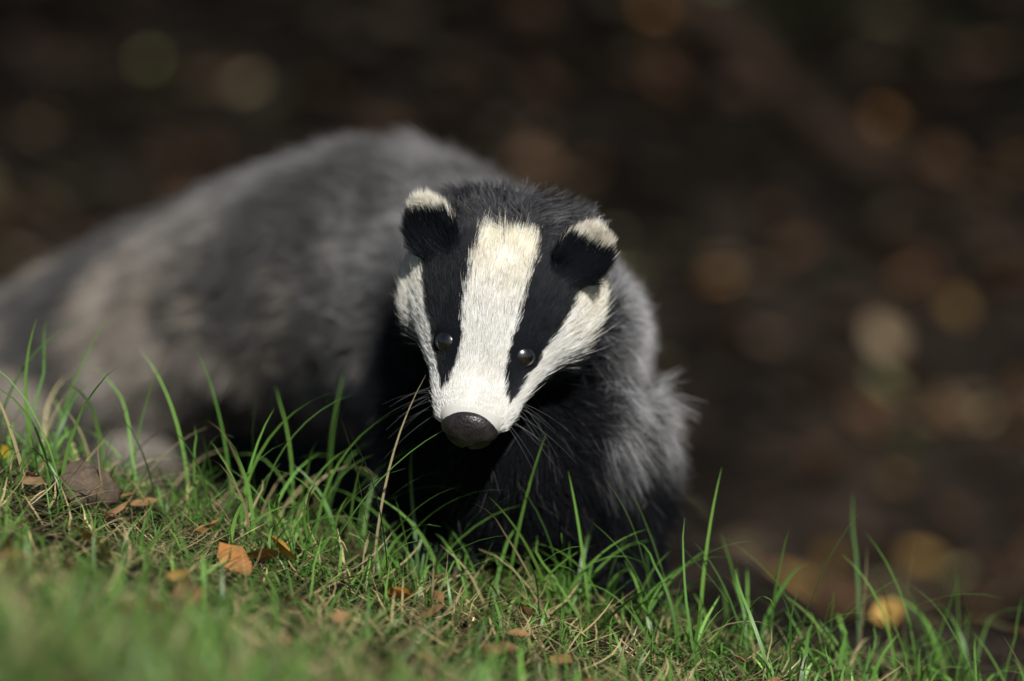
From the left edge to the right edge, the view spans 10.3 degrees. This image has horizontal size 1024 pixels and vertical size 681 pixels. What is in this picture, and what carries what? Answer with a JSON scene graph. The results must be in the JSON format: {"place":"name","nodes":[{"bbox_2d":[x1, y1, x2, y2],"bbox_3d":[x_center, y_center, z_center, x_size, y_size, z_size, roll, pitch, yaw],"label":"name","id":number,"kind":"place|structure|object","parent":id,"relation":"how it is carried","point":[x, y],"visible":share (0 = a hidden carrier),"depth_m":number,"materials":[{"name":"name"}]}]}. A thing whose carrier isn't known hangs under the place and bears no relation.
{"place":"outdoors","nodes":[
{"label":"outdoors","id":0,"kind":"place"},
{"bbox_2d":[0,0,1023,680],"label":"ground","id":1,"kind":"structure","parent":0,"point":[724,202],"depth_m":5.69,"materials":[{"name":"soil"}]},
{"bbox_2d":[44,460,123,512],"bbox_3d":[-0.271,0.093,3.587,0.036,0.034,0.043,9,13,40],"label":"stone","id":2,"kind":"object","parent":1,"relation":"on","point":[87,470],"visible":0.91,"depth_m":3.58,"materials":[{"name":"grey stone"}]},
{"bbox_2d":[0,126,703,626],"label":"badger","id":3,"kind":"object","parent":1,"relation":"on","point":[500,322],"visible":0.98,"depth_m":3.77,"materials":[{"name":"black"}]},
{"bbox_2d":[0,445,850,680],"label":"fallen leaves","id":4,"kind":"object","parent":1,"relation":"on","point":[224,549],"visible":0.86,"depth_m":3.49,"materials":[{"name":"brown plant"}]},
{"bbox_2d":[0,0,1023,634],"bbox_3d":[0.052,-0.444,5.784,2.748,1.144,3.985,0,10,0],"label":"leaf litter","id":5,"kind":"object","parent":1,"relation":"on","point":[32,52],"visible":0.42,"depth_m":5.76,"materials":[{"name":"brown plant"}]},
{"bbox_2d":[650,0,1023,295],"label":"fallen branch","id":6,"kind":"object","parent":1,"relation":"on","point":[729,29],"visible":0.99,"depth_m":5.85,"materials":[{"name":"brown wood"}]},
{"bbox_2d":[0,313,1023,680],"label":"grass","id":7,"kind":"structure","parent":0,"point":[214,643],"depth_m":3.53,"materials":[{"name":"green plant"}]}
]}

